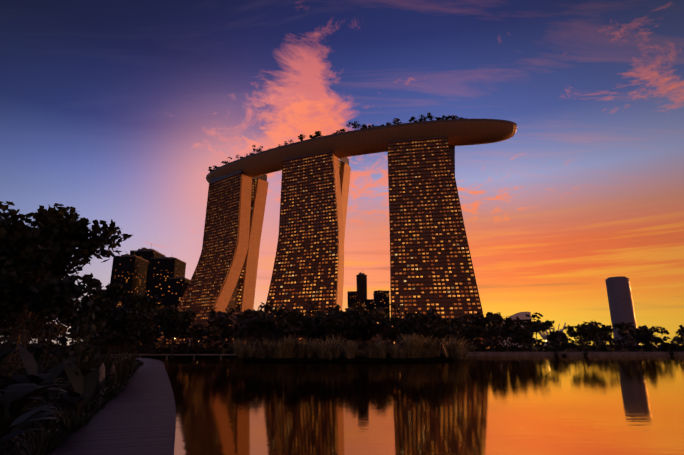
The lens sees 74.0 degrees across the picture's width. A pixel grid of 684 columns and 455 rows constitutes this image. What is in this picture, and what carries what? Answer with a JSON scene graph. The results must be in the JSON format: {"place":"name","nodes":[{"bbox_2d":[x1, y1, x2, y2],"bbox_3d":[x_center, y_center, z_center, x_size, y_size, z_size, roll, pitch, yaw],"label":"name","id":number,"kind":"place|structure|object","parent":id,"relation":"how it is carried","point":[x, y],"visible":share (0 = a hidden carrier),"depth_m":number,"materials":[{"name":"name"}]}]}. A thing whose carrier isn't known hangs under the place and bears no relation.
{"place":"outdoors","nodes":[
{"label":"outdoors","id":0,"kind":"place"},
{"bbox_2d":[0,347,143,454],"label":"plants","id":1,"kind":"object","parent":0,"point":[41,441],"depth_m":17.00,"materials":[{"name":"green plant"}]},
{"bbox_2d":[156,174,240,347],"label":"grid","id":2,"kind":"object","parent":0,"point":[213,253],"depth_m":502.68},
{"bbox_2d":[155,172,242,347],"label":"window panes","id":3,"kind":"structure","parent":2,"relation":"attached to","point":[218,222],"depth_m":503.24,"materials":[{"name":"black glass"}]},
{"bbox_2d":[262,152,337,343],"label":"tower window wall","id":4,"kind":"structure","parent":0,"point":[315,273],"depth_m":438.72,"materials":[{"name":"black glass"}]},
{"bbox_2d":[208,112,466,171],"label":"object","id":5,"kind":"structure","parent":0,"point":[318,133],"depth_m":443.58,"materials":[{"name":"green plant"}]},
{"bbox_2d":[1,345,681,453],"bbox_3d":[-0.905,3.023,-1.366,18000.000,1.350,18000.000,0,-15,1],"label":"ground","id":6,"kind":"structure","parent":0,"point":[441,357],"depth_m":92.99,"materials":[{"name":"green plant"}]},
{"bbox_2d":[23,361,140,439],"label":"meadow flowers","id":7,"kind":"object","parent":6,"relation":"on","point":[100,392],"visible":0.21,"depth_m":21.66,"materials":[{"name":"beige plant"}]},
{"bbox_2d":[0,201,196,454],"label":"garden trees","id":8,"kind":"object","parent":6,"relation":"on","point":[45,250],"depth_m":30.43,"materials":[{"name":"green plant"}]},
{"bbox_2d":[99,363,104,382],"bbox_3d":[-16.121,9.895,30.332,0.430,1.667,0.598,-2,-13,22],"label":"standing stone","id":9,"kind":"object","parent":6,"relation":"on","point":[102,376],"visible":0.46,"depth_m":30.32,"materials":[{"name":"grey stone"}]},
{"bbox_2d":[48,357,175,454],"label":"boardwalk","id":10,"kind":"structure","parent":6,"relation":"on","point":[138,417],"depth_m":14.63,"materials":[{"name":"brown wood"}]},
{"bbox_2d":[102,257,147,345],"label":"building","id":11,"kind":"structure","parent":6,"relation":"on","point":[129,274],"depth_m":919.78,"materials":[{"name":"black glass"}]},
{"bbox_2d":[116,250,148,261],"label":"roof parapet","id":12,"kind":"structure","parent":11,"relation":"attached to","point":[127,255],"depth_m":936.84,"materials":[{"name":"grey concrete"}]},
{"bbox_2d":[130,251,163,345],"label":"building","id":13,"kind":"structure","parent":6,"relation":"on","point":[147,255],"depth_m":1026.26,"materials":[{"name":"black glass"}]},
{"bbox_2d":[130,243,164,255],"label":"roof parapet","id":14,"kind":"structure","parent":13,"relation":"attached to","point":[144,249],"depth_m":1042.13,"materials":[{"name":"grey concrete"}]},
{"bbox_2d":[146,259,185,345],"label":"building","id":15,"kind":"structure","parent":6,"relation":"on","point":[162,271],"depth_m":892.24,"materials":[{"name":"black glass"}]},
{"bbox_2d":[151,256,185,262],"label":"roof parapet","id":16,"kind":"structure","parent":15,"relation":"on","point":[163,257],"depth_m":912.02,"materials":[{"name":"grey concrete"}]},
{"bbox_2d":[167,279,189,307],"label":"building","id":17,"kind":"structure","parent":6,"relation":"on","point":[174,295],"depth_m":823.72,"materials":[{"name":"black glass"}]},
{"bbox_2d":[169,277,189,279],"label":"roof parapet","id":18,"kind":"structure","parent":17,"relation":"on","point":[179,278],"depth_m":829.36,"materials":[{"name":"grey concrete"}]},
{"bbox_2d":[181,283,188,298],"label":"building","id":19,"kind":"structure","parent":6,"relation":"on","point":[184,286],"depth_m":764.38,"materials":[{"name":"black glass"}]},
{"bbox_2d":[158,173,268,339],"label":"tower walls","id":20,"kind":"structure","parent":6,"relation":"on","point":[248,247],"depth_m":498.74,"materials":[{"name":"beige concrete"}]},
{"bbox_2d":[211,169,266,182],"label":"tower crown","id":21,"kind":"object","parent":20,"relation":"attached to","point":[262,177],"visible":0.15,"depth_m":532.83},
{"bbox_2d":[225,178,256,311],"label":"glass wall","id":22,"kind":"structure","parent":20,"relation":"attached to","point":[235,301],"depth_m":483.60,"materials":[{"name":"black glass"}]},
{"bbox_2d":[206,121,516,183],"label":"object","id":23,"kind":"structure","parent":20,"relation":"on","point":[460,133],"depth_m":438.72,"materials":[{"name":"grey metal"}]},
{"bbox_2d":[206,311,263,347],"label":"podium","id":24,"kind":"object","parent":6,"relation":"on","point":[234,315],"depth_m":435.19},
{"bbox_2d":[266,153,350,337],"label":"tower walls","id":25,"kind":"structure","parent":6,"relation":"on","point":[342,189],"depth_m":448.31,"materials":[{"name":"beige concrete"}]},
{"bbox_2d":[261,151,338,342],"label":"tower balcony grid","id":26,"kind":"object","parent":25,"relation":"attached to","point":[307,224],"visible":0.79,"depth_m":442.15,"materials":[{"name":"concrete"}]},
{"bbox_2d":[285,151,348,164],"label":"tower crown","id":27,"kind":"object","parent":25,"relation":"attached to","point":[346,160],"visible":0.1,"depth_m":476.13},
{"bbox_2d":[338,160,341,178],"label":"tower slot glazing","id":28,"kind":"structure","parent":25,"relation":"attached to","point":[340,165],"depth_m":473.95,"materials":[{"name":"black glass"}]},
{"bbox_2d":[0,301,683,355],"bbox_3d":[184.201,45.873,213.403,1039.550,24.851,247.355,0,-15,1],"label":"trees","id":29,"kind":"object","parent":6,"relation":"on","point":[350,321],"depth_m":151.42,"materials":[{"name":"green plant"}]},
{"bbox_2d":[348,291,356,309],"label":"building","id":30,"kind":"structure","parent":6,"relation":"on","point":[352,296],"depth_m":1289.80,"materials":[{"name":"black glass"}]},
{"bbox_2d":[356,275,366,310],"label":"skyscraper","id":31,"kind":"structure","parent":6,"relation":"on","point":[361,288],"depth_m":1494.77,"materials":[{"name":"black glass"}]},
{"bbox_2d":[49,352,683,359],"bbox_3d":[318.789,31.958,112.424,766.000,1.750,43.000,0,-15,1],"label":"promenade edge","id":32,"kind":"object","parent":6,"relation":"on","point":[573,353],"visible":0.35,"depth_m":133.91,"materials":[{"name":"grey concrete"}]},
{"bbox_2d":[342,322,390,347],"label":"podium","id":33,"kind":"object","parent":6,"relation":"on","point":[377,338],"depth_m":381.72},
{"bbox_2d":[364,299,373,311],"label":"building","id":34,"kind":"structure","parent":6,"relation":"on","point":[368,304],"depth_m":1235.15,"materials":[{"name":"black glass"}]},
{"bbox_2d":[373,291,389,321],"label":"building","id":35,"kind":"structure","parent":6,"relation":"on","point":[381,298],"depth_m":1187.45,"materials":[{"name":"black glass"}]},
{"bbox_2d":[219,331,660,359],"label":"reeds","id":36,"kind":"object","parent":6,"relation":"on","point":[415,347],"visible":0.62,"depth_m":95.99,"materials":[{"name":"green plant"}]},
{"bbox_2d":[494,312,530,346],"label":"theatre shell roof","id":37,"kind":"structure","parent":6,"relation":"on","point":[521,315],"depth_m":545.34,"materials":[{"name":"white"}]},
{"bbox_2d":[538,323,565,345],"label":"lotus museum","id":38,"kind":"structure","parent":6,"relation":"on","point":[543,336],"depth_m":670.79,"materials":[{"name":"white"}]},
{"bbox_2d":[555,350,675,355],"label":"shrubs","id":39,"kind":"object","parent":6,"relation":"on","point":[671,353],"visible":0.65,"depth_m":133.15,"materials":[{"name":"plant"}]},
{"bbox_2d":[605,276,639,345],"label":"tower","id":40,"kind":"structure","parent":6,"relation":"on","point":[620,300],"depth_m":1476.12,"materials":[{"name":"grey concrete"}]},
{"bbox_2d":[206,119,516,176],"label":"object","id":41,"kind":"structure","parent":0,"point":[387,126],"depth_m":434.62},
{"bbox_2d":[136,356,683,454],"bbox_3d":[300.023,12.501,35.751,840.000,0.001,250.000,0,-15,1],"label":"lake water","id":42,"kind":"structure","parent":0,"point":[530,405],"depth_m":24.01,"materials":[{"name":"orange liquid"}]},
{"bbox_2d":[389,136,444,141],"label":"tower crown","id":43,"kind":"object","parent":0,"point":[414,139],"depth_m":429.61},
{"bbox_2d":[388,138,489,347],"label":"tower window wall","id":44,"kind":"structure","parent":0,"point":[431,260],"depth_m":401.25,"materials":[{"name":"black glass"}]},
{"bbox_2d":[387,137,487,346],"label":"tower balcony grid","id":45,"kind":"object","parent":44,"relation":"attached to","point":[421,214],"visible":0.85,"depth_m":404.33,"materials":[{"name":"concrete"}]},
{"bbox_2d":[449,146,454,173],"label":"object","id":46,"kind":"object","parent":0,"point":[452,150],"visible":0.17,"depth_m":433.37,"materials":[{"name":"concrete"}]}
]}

